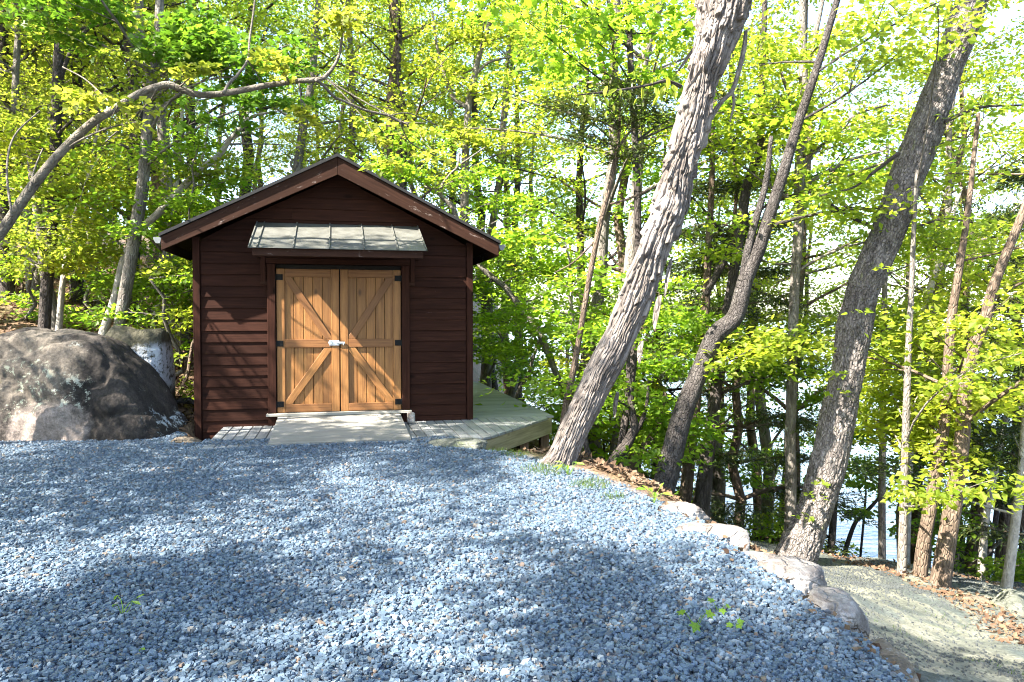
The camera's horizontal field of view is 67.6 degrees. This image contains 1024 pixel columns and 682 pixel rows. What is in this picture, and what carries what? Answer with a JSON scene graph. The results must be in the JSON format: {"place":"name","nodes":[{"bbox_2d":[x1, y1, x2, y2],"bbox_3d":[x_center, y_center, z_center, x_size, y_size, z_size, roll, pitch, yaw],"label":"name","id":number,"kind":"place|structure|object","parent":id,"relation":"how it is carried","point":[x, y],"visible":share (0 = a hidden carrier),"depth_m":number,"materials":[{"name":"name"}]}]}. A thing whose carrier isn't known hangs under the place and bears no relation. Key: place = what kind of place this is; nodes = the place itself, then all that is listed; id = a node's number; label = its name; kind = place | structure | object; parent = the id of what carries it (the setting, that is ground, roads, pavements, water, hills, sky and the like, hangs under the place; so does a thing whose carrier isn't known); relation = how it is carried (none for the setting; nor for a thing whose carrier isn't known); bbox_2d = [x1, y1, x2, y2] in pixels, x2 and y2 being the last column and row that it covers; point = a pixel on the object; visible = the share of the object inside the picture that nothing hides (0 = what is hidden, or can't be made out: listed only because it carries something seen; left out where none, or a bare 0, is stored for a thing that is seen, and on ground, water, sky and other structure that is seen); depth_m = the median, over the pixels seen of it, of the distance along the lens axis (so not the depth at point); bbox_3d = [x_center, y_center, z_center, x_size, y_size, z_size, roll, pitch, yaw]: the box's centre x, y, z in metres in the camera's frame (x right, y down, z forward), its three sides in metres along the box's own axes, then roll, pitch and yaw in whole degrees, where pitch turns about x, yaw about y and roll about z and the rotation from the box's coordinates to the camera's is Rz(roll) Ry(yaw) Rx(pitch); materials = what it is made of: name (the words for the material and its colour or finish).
{"place":"outdoors","nodes":[
{"label":"outdoors","id":0,"kind":"place"},
{"bbox_2d":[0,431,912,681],"bbox_3d":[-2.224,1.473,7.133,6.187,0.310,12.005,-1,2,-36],"label":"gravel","id":1,"kind":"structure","parent":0,"point":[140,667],"depth_m":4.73,"materials":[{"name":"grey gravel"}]},
{"bbox_2d":[0,232,1023,681],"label":"ground","id":2,"kind":"structure","parent":0,"point":[190,432],"depth_m":5.29,"materials":[{"name":"grey gravel"}]},
{"bbox_2d":[0,1,95,293],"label":"tree","id":3,"kind":"object","parent":2,"relation":"on","point":[35,62],"visible":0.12,"depth_m":18.14,"materials":[{"name":"green plant"}]},
{"bbox_2d":[0,130,123,321],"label":"sapling","id":4,"kind":"object","parent":2,"relation":"on","point":[31,295],"visible":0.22,"depth_m":15.54,"materials":[{"name":"green plant"}]},
{"bbox_2d":[0,0,124,299],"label":"tree","id":5,"kind":"object","parent":2,"relation":"on","point":[9,286],"visible":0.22,"depth_m":16.76,"materials":[{"name":"green plant"}]},
{"bbox_2d":[0,118,154,322],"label":"sapling","id":6,"kind":"object","parent":2,"relation":"on","point":[87,292],"visible":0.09,"depth_m":16.64,"materials":[{"name":"green plant"}]},
{"bbox_2d":[0,123,167,330],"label":"tree","id":7,"kind":"object","parent":2,"relation":"on","point":[79,223],"visible":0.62,"depth_m":13.86,"materials":[{"name":"green plant"}]},
{"bbox_2d":[0,2,168,330],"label":"tree","id":8,"kind":"object","parent":2,"relation":"on","point":[15,69],"visible":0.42,"depth_m":14.75,"materials":[{"name":"green plant"}]},
{"bbox_2d":[0,327,188,442],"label":"boulder","id":9,"kind":"object","parent":2,"relation":"on","point":[68,384],"visible":0.94,"depth_m":10.11,"materials":[{"name":"grey stone"}]},
{"bbox_2d":[0,255,193,431],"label":"undergrowth","id":10,"kind":"object","parent":2,"relation":"on","point":[4,317],"visible":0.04,"depth_m":15.88,"materials":[{"name":"green plant"}]},
{"bbox_2d":[1,0,193,299],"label":"tree","id":11,"kind":"object","parent":2,"relation":"on","point":[36,280],"visible":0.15,"depth_m":16.92,"materials":[{"name":"green plant"}]},
{"bbox_2d":[0,0,203,303],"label":"tree","id":12,"kind":"object","parent":2,"relation":"on","point":[74,285],"visible":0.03,"depth_m":18.26,"materials":[{"name":"green plant"}]},
{"bbox_2d":[0,0,227,328],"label":"tree","id":13,"kind":"object","parent":2,"relation":"on","point":[55,128],"visible":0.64,"depth_m":13.64,"materials":[{"name":"green plant"}]},
{"bbox_2d":[63,184,189,332],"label":"sapling","id":14,"kind":"object","parent":2,"relation":"on","point":[71,319],"visible":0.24,"depth_m":15.99,"materials":[{"name":"green plant"}]},
{"bbox_2d":[105,325,175,397],"bbox_3d":[-5.765,0.482,11.720,1.062,1.454,1.052,0,2,0],"label":"boulder","id":15,"kind":"object","parent":2,"relation":"on","point":[153,348],"visible":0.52,"depth_m":11.37,"materials":[{"name":"grey stone"}]},
{"bbox_2d":[4,17,277,335],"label":"tree","id":16,"kind":"object","parent":2,"relation":"on","point":[202,172],"visible":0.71,"depth_m":13.56,"materials":[{"name":"green plant"}]},
{"bbox_2d":[17,83,268,328],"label":"tree","id":17,"kind":"object","parent":2,"relation":"on","point":[171,217],"visible":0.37,"depth_m":14.15,"materials":[{"name":"green plant"}]},
{"bbox_2d":[0,0,302,324],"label":"tree","id":18,"kind":"object","parent":2,"relation":"on","point":[124,47],"visible":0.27,"depth_m":17.41,"materials":[{"name":"green plant"}]},
{"bbox_2d":[0,0,327,326],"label":"tree","id":19,"kind":"object","parent":2,"relation":"on","point":[198,40],"visible":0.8,"depth_m":12.25,"materials":[{"name":"green plant"}]},
{"bbox_2d":[0,0,327,348],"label":"tree","id":20,"kind":"object","parent":2,"relation":"on","point":[161,133],"visible":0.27,"depth_m":15.70,"materials":[{"name":"green plant"}]},
{"bbox_2d":[71,121,257,376],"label":"sapling","id":21,"kind":"object","parent":2,"relation":"on","point":[188,204],"visible":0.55,"depth_m":13.04,"materials":[{"name":"green plant"}]},
{"bbox_2d":[127,185,211,338],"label":"sapling","id":22,"kind":"object","parent":2,"relation":"on","point":[140,262],"visible":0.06,"depth_m":14.93,"materials":[{"name":"green plant"}]},
{"bbox_2d":[136,203,222,399],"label":"sapling","id":23,"kind":"object","parent":2,"relation":"on","point":[185,382],"visible":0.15,"depth_m":12.71,"materials":[{"name":"green plant"}]},
{"bbox_2d":[66,0,330,297],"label":"tree","id":24,"kind":"object","parent":2,"relation":"on","point":[185,118],"visible":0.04,"depth_m":22.39,"materials":[{"name":"green plant"}]},
{"bbox_2d":[0,0,456,241],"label":"beech tree","id":25,"kind":"object","parent":2,"relation":"on","point":[18,206],"visible":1,"depth_m":9.55,"materials":[{"name":"green plant"}]},
{"bbox_2d":[118,0,383,196],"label":"maple tree","id":26,"kind":"object","parent":2,"relation":"on","point":[284,17],"visible":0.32,"depth_m":20.91,"materials":[{"name":"green plant"}]},
{"bbox_2d":[200,0,309,198],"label":"tree","id":27,"kind":"object","parent":2,"relation":"on","point":[259,152],"visible":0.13,"depth_m":30.73,"materials":[{"name":"green plant"}]},
{"bbox_2d":[164,0,452,215],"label":"tree","id":28,"kind":"object","parent":2,"relation":"on","point":[298,159],"visible":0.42,"depth_m":18.53,"materials":[{"name":"green plant"}]},
{"bbox_2d":[153,153,504,439],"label":"shed","id":29,"kind":"structure","parent":2,"relation":"on","point":[337,284],"depth_m":11.39,"materials":[{"name":"brown wood"}]},
{"bbox_2d":[275,269,339,412],"bbox_3d":[-3.040,-0.005,11.392,0.919,2.128,0.075,0,2,-13],"label":"door","id":30,"kind":"structure","parent":29,"relation":"in","point":[291,301],"depth_m":11.40,"materials":[{"name":"brown wood"}]},
{"bbox_2d":[340,269,401,410],"bbox_3d":[-2.129,-0.011,11.602,0.919,2.128,0.075,0,2,-13],"label":"door","id":31,"kind":"structure","parent":29,"relation":"in","point":[361,291],"depth_m":11.60,"materials":[{"name":"brown wood"}]},
{"bbox_2d":[252,0,409,190],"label":"tree","id":32,"kind":"object","parent":2,"relation":"on","point":[342,106],"visible":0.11,"depth_m":27.94,"materials":[{"name":"green plant"}]},
{"bbox_2d":[269,0,456,196],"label":"tree","id":33,"kind":"object","parent":2,"relation":"on","point":[349,40],"visible":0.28,"depth_m":20.14,"materials":[{"name":"green plant"}]},
{"bbox_2d":[289,0,464,213],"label":"tree","id":34,"kind":"object","parent":2,"relation":"on","point":[390,58],"visible":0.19,"depth_m":21.97,"materials":[{"name":"green plant"}]},
{"bbox_2d":[202,381,553,451],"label":"deck","id":35,"kind":"structure","parent":2,"relation":"on","point":[493,423],"depth_m":11.41,"materials":[{"name":"grey wood"}]},
{"bbox_2d":[268,414,410,444],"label":"ramp","id":36,"kind":"structure","parent":35,"relation":"on","point":[335,428],"depth_m":10.43,"materials":[{"name":"grey wood"}]},
{"bbox_2d":[271,0,500,178],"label":"tree","id":37,"kind":"object","parent":2,"relation":"on","point":[392,78],"visible":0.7,"depth_m":17.76,"materials":[{"name":"green plant"}]},
{"bbox_2d":[300,0,488,198],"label":"tree","id":38,"kind":"object","parent":2,"relation":"on","point":[397,67],"visible":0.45,"depth_m":17.95,"materials":[{"name":"green plant"}]},
{"bbox_2d":[353,0,509,281],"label":"tree","id":39,"kind":"object","parent":2,"relation":"on","point":[409,160],"visible":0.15,"depth_m":23.91,"materials":[{"name":"green plant"}]},
{"bbox_2d":[355,0,527,213],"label":"maple tree","id":40,"kind":"object","parent":2,"relation":"on","point":[450,117],"visible":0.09,"depth_m":26.82,"materials":[{"name":"green plant"}]},
{"bbox_2d":[345,116,589,451],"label":"tree","id":41,"kind":"object","parent":2,"relation":"on","point":[409,172],"visible":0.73,"depth_m":15.03,"materials":[{"name":"green plant"}]},
{"bbox_2d":[382,0,560,222],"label":"tree","id":42,"kind":"object","parent":2,"relation":"on","point":[460,73],"visible":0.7,"depth_m":17.77,"materials":[{"name":"green plant"}]},
{"bbox_2d":[356,0,601,390],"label":"maple tree","id":43,"kind":"object","parent":2,"relation":"on","point":[495,383],"visible":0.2,"depth_m":23.75,"materials":[{"name":"green plant"}]},
{"bbox_2d":[381,0,613,387],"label":"tree","id":44,"kind":"object","parent":2,"relation":"on","point":[485,368],"visible":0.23,"depth_m":21.51,"materials":[{"name":"green plant"}]},
{"bbox_2d":[415,2,594,394],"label":"tree","id":45,"kind":"object","parent":2,"relation":"on","point":[506,391],"visible":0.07,"depth_m":27.83,"materials":[{"name":"green plant"}]},
{"bbox_2d":[473,254,548,384],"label":"sapling","id":46,"kind":"object","parent":2,"relation":"on","point":[504,369],"visible":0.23,"depth_m":20.50,"materials":[{"name":"green plant"}]},
{"bbox_2d":[473,258,563,403],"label":"sapling","id":47,"kind":"object","parent":2,"relation":"on","point":[522,375],"visible":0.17,"depth_m":21.98,"materials":[{"name":"green plant"}]},
{"bbox_2d":[473,228,589,399],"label":"sapling","id":48,"kind":"object","parent":2,"relation":"on","point":[498,352],"visible":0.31,"depth_m":19.34,"materials":[{"name":"green plant"}]},
{"bbox_2d":[420,0,646,399],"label":"maple tree","id":49,"kind":"object","parent":2,"relation":"on","point":[518,186],"visible":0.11,"depth_m":25.20,"materials":[{"name":"green plant"}]},
{"bbox_2d":[473,0,595,397],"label":"tree","id":50,"kind":"object","parent":2,"relation":"on","point":[512,391],"visible":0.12,"depth_m":23.62,"materials":[{"name":"green plant"}]},
{"bbox_2d":[487,447,625,499],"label":"grass","id":51,"kind":"structure","parent":2,"relation":"on","point":[555,468],"depth_m":7.91,"materials":[{"name":"green plant"}]},
{"bbox_2d":[475,224,695,502],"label":"sapling","id":52,"kind":"object","parent":2,"relation":"on","point":[511,235],"visible":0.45,"depth_m":13.80,"materials":[{"name":"green plant"}]},
{"bbox_2d":[440,0,741,375],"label":"maple tree","id":53,"kind":"object","parent":2,"relation":"on","point":[580,210],"visible":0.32,"depth_m":18.12,"materials":[{"name":"green plant"}]},
{"bbox_2d":[480,269,717,466],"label":"maple tree","id":54,"kind":"object","parent":2,"relation":"on","point":[632,432],"visible":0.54,"depth_m":11.16,"materials":[{"name":"green plant"}]},
{"bbox_2d":[520,73,679,425],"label":"tree","id":55,"kind":"object","parent":2,"relation":"on","point":[621,101],"visible":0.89,"depth_m":10.24,"materials":[{"name":"green plant"}]},
{"bbox_2d":[422,0,827,458],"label":"tree","id":56,"kind":"object","parent":2,"relation":"on","point":[602,251],"visible":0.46,"depth_m":15.59,"materials":[{"name":"green plant"}]},
{"bbox_2d":[506,0,771,467],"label":"tree","id":57,"kind":"object","parent":2,"relation":"on","point":[619,233],"visible":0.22,"depth_m":17.70,"materials":[{"name":"green plant"}]},
{"bbox_2d":[508,443,775,553],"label":"leaf litter","id":58,"kind":"object","parent":2,"relation":"on","point":[636,476],"visible":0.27,"depth_m":8.08,"materials":[{"name":"brown plant"}]},
{"bbox_2d":[538,0,751,465],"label":"hickory tree","id":59,"kind":"object","parent":2,"relation":"on","point":[718,25],"visible":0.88,"depth_m":8.45,"materials":[{"name":"grey plant"}]},
{"bbox_2d":[447,0,860,446],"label":"maple tree","id":60,"kind":"object","parent":2,"relation":"on","point":[626,34],"visible":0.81,"depth_m":11.40,"materials":[{"name":"green plant"}]},
{"bbox_2d":[469,0,841,455],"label":"tree","id":61,"kind":"object","parent":2,"relation":"on","point":[629,250],"visible":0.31,"depth_m":14.75,"materials":[{"name":"green plant"}]},
{"bbox_2d":[529,91,784,502],"bbox_3d":[2.768,-0.345,13.579,5.118,8.350,4.877,0,2,0],"label":"tree","id":62,"kind":"object","parent":2,"relation":"on","point":[686,483],"visible":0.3,"depth_m":13.14,"materials":[{"name":"green plant"}]},
{"bbox_2d":[601,261,732,524],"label":"cedar tree","id":63,"kind":"object","parent":2,"relation":"on","point":[659,378],"visible":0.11,"depth_m":16.33,"materials":[{"name":"green plant"}]},
{"bbox_2d":[599,387,737,473],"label":"tree","id":64,"kind":"object","parent":2,"relation":"on","point":[660,423],"visible":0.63,"depth_m":11.40,"materials":[{"name":"green plant"}]},
{"bbox_2d":[532,53,827,474],"bbox_3d":[3.536,0.349,17.986,5.959,13.389,6.864,0,2,-11],"label":"maple tree","id":65,"kind":"object","parent":2,"relation":"on","point":[601,188],"visible":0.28,"depth_m":17.32,"materials":[{"name":"green plant"}]},
{"bbox_2d":[547,0,837,523],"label":"tree","id":66,"kind":"object","parent":2,"relation":"on","point":[720,485],"visible":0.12,"depth_m":16.72,"materials":[{"name":"green plant"}]},
{"bbox_2d":[672,522,749,550],"bbox_3d":[1.501,1.533,5.812,0.618,0.298,0.442,1,2,29],"label":"rock","id":67,"kind":"object","parent":2,"relation":"on","point":[738,536],"visible":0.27,"depth_m":5.68,"materials":[{"name":"grey stone"}]},
{"bbox_2d":[566,0,909,542],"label":"tree","id":68,"kind":"object","parent":2,"relation":"on","point":[765,440],"visible":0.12,"depth_m":18.09,"materials":[{"name":"green plant"}]},
{"bbox_2d":[644,142,832,497],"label":"maple tree","id":69,"kind":"object","parent":2,"relation":"on","point":[723,405],"visible":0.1,"depth_m":20.39,"materials":[{"name":"green plant"}]},
{"bbox_2d":[631,31,876,540],"bbox_3d":[6.283,0.005,20.054,6.201,16.808,6.165,0,2,4],"label":"tree","id":70,"kind":"object","parent":2,"relation":"on","point":[751,438],"visible":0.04,"depth_m":20.13,"materials":[{"name":"green plant"}]},
{"bbox_2d":[636,77,877,558],"bbox_3d":[4.493,0.353,14.265,5.511,9.939,4.653,-1,2,-23],"label":"cedar tree","id":71,"kind":"object","parent":2,"relation":"on","point":[732,461],"visible":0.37,"depth_m":13.87,"materials":[{"name":"green plant"}]},
{"bbox_2d":[595,0,957,517],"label":"oak tree","id":72,"kind":"object","parent":2,"relation":"on","point":[702,495],"visible":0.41,"depth_m":12.63,"materials":[{"name":"green plant"}]},
{"bbox_2d":[757,555,826,594],"bbox_3d":[1.796,1.602,4.952,0.357,0.363,0.393,-2,2,-41],"label":"rock","id":73,"kind":"object","parent":2,"relation":"on","point":[804,576],"visible":0.44,"depth_m":4.85,"materials":[{"name":"grey stone"}]},
{"bbox_2d":[725,435,869,556],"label":"sapling","id":74,"kind":"object","parent":2,"relation":"on","point":[743,481],"visible":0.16,"depth_m":17.53,"materials":[{"name":"green plant"}]},
{"bbox_2d":[645,0,970,502],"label":"tree","id":75,"kind":"object","parent":2,"relation":"on","point":[806,257],"visible":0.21,"depth_m":15.15,"materials":[{"name":"green plant"}]},
{"bbox_2d":[700,124,924,526],"bbox_3d":[7.750,1.364,21.280,6.761,15.390,6.384,-1,2,-28],"label":"tree","id":76,"kind":"object","parent":2,"relation":"on","point":[806,284],"visible":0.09,"depth_m":20.49,"materials":[{"name":"green plant"}]},
{"bbox_2d":[653,0,996,494],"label":"oak tree","id":77,"kind":"object","parent":2,"relation":"on","point":[708,351],"visible":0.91,"depth_m":10.48,"materials":[{"name":"green plant"}]},
{"bbox_2d":[807,585,870,638],"bbox_3d":[1.831,1.654,4.395,0.412,0.415,0.349,-2,2,-44],"label":"rock","id":78,"kind":"object","parent":2,"relation":"on","point":[843,604],"visible":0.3,"depth_m":4.30,"materials":[{"name":"grey stone"}]},
{"bbox_2d":[715,287,966,554],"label":"tree","id":79,"kind":"object","parent":2,"relation":"on","point":[814,400],"visible":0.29,"depth_m":14.08,"materials":[{"name":"green plant"}]},
{"bbox_2d":[664,0,1023,539],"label":"tree","id":80,"kind":"object","parent":2,"relation":"on","point":[801,182],"visible":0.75,"depth_m":11.85,"materials":[{"name":"green plant"}]},
{"bbox_2d":[716,187,982,563],"bbox_3d":[5.782,1.318,13.763,4.824,8.366,4.059,1,2,26],"label":"tree","id":81,"kind":"object","parent":2,"relation":"on","point":[927,296],"visible":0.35,"depth_m":14.12,"materials":[{"name":"green plant"}]},
{"bbox_2d":[837,477,899,556],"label":"tree","id":82,"kind":"object","parent":2,"relation":"on","point":[865,509],"visible":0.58,"depth_m":15.17,"materials":[{"name":"green plant"}]},
{"bbox_2d":[751,156,1023,587],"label":"tree","id":83,"kind":"object","parent":2,"relation":"on","point":[958,450],"visible":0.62,"depth_m":9.76,"materials":[{"name":"green plant"}]},
{"bbox_2d":[867,638,918,681],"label":"rock","id":84,"kind":"object","parent":2,"relation":"on","point":[889,651],"visible":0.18,"depth_m":3.72,"materials":[{"name":"grey stone"}]},
{"bbox_2d":[766,0,1023,563],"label":"tree","id":85,"kind":"object","parent":2,"relation":"on","point":[985,88],"visible":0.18,"depth_m":14.87,"materials":[{"name":"green plant"}]},
{"bbox_2d":[774,0,1023,563],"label":"oak tree","id":86,"kind":"object","parent":2,"relation":"on","point":[804,535],"visible":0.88,"depth_m":10.05,"materials":[{"name":"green plant"}]},
{"bbox_2d":[791,38,1020,474],"bbox_3d":[10.122,1.314,18.644,6.456,16.687,6.837,1,2,19],"label":"tree","id":87,"kind":"object","parent":2,"relation":"on","point":[877,93],"visible":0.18,"depth_m":18.36,"materials":[{"name":"green plant"}]},
{"bbox_2d":[803,0,1023,563],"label":"tree","id":88,"kind":"object","parent":2,"relation":"on","point":[917,512],"visible":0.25,"depth_m":16.39,"materials":[{"name":"green plant"}]},
{"bbox_2d":[810,0,1023,574],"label":"tree","id":89,"kind":"object","parent":2,"relation":"on","point":[906,493],"visible":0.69,"depth_m":9.00,"materials":[{"name":"green plant"}]},
{"bbox_2d":[815,0,1023,576],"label":"tree","id":90,"kind":"object","parent":2,"relation":"on","point":[918,269],"visible":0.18,"depth_m":15.37,"materials":[{"name":"green plant"}]},
{"bbox_2d":[819,125,1021,566],"bbox_3d":[10.131,2.165,18.386,5.290,13.930,5.259,0,2,-8],"label":"tree","id":91,"kind":"object","parent":2,"relation":"on","point":[960,206],"visible":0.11,"depth_m":17.54,"materials":[{"name":"green plant"}]},
{"bbox_2d":[819,143,1023,558],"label":"tree","id":92,"kind":"object","parent":2,"relation":"on","point":[881,528],"visible":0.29,"depth_m":12.94,"materials":[{"name":"green plant"}]},
{"bbox_2d":[821,550,1023,644],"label":"leaf litter","id":93,"kind":"object","parent":2,"relation":"on","point":[1019,629],"visible":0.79,"depth_m":8.65,"materials":[{"name":"brown plant"}]},
{"bbox_2d":[844,181,1023,588],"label":"tree","id":94,"kind":"object","parent":2,"relation":"on","point":[1008,573],"visible":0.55,"depth_m":10.93,"materials":[{"name":"green plant"}]},
{"bbox_2d":[847,88,1023,567],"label":"tree","id":95,"kind":"object","parent":2,"relation":"on","point":[978,196],"visible":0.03,"depth_m":21.50,"materials":[{"name":"green plant"}]},
{"bbox_2d":[855,113,1023,577],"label":"tree","id":96,"kind":"object","parent":2,"relation":"on","point":[949,355],"visible":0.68,"depth_m":9.94,"materials":[{"name":"green plant"}]},
{"bbox_2d":[886,376,1023,581],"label":"sapling","id":97,"kind":"object","parent":2,"relation":"on","point":[893,529],"visible":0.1,"depth_m":15.06,"materials":[{"name":"green plant"}]},
{"bbox_2d":[887,28,1023,578],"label":"tree","id":98,"kind":"object","parent":2,"relation":"on","point":[1005,517],"visible":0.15,"depth_m":15.53,"materials":[{"name":"green plant"}]},
{"bbox_2d":[918,154,1023,581],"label":"cedar tree","id":99,"kind":"object","parent":2,"relation":"on","point":[993,533],"visible":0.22,"depth_m":14.24,"materials":[{"name":"green plant"}]},
{"bbox_2d":[946,339,1023,579],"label":"tree","id":100,"kind":"object","parent":2,"relation":"on","point":[983,545],"visible":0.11,"depth_m":14.27,"materials":[{"name":"green plant"}]},
{"bbox_2d":[70,0,1023,319],"label":"sky","id":101,"kind":"structure","parent":0,"point":[1004,16],"materials":[{"name":"white"}]},
{"bbox_2d":[509,320,1023,566],"bbox_3d":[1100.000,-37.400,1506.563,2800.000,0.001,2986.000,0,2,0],"label":"lake","id":102,"kind":"structure","parent":0,"point":[870,542],"depth_m":40.13,"materials":[{"name":"blue liquid"}]},
{"bbox_2d":[710,519,1023,681],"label":"path","id":103,"kind":"structure","parent":0,"point":[1001,648],"depth_m":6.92,"materials":[{"name":"grey gravel"}]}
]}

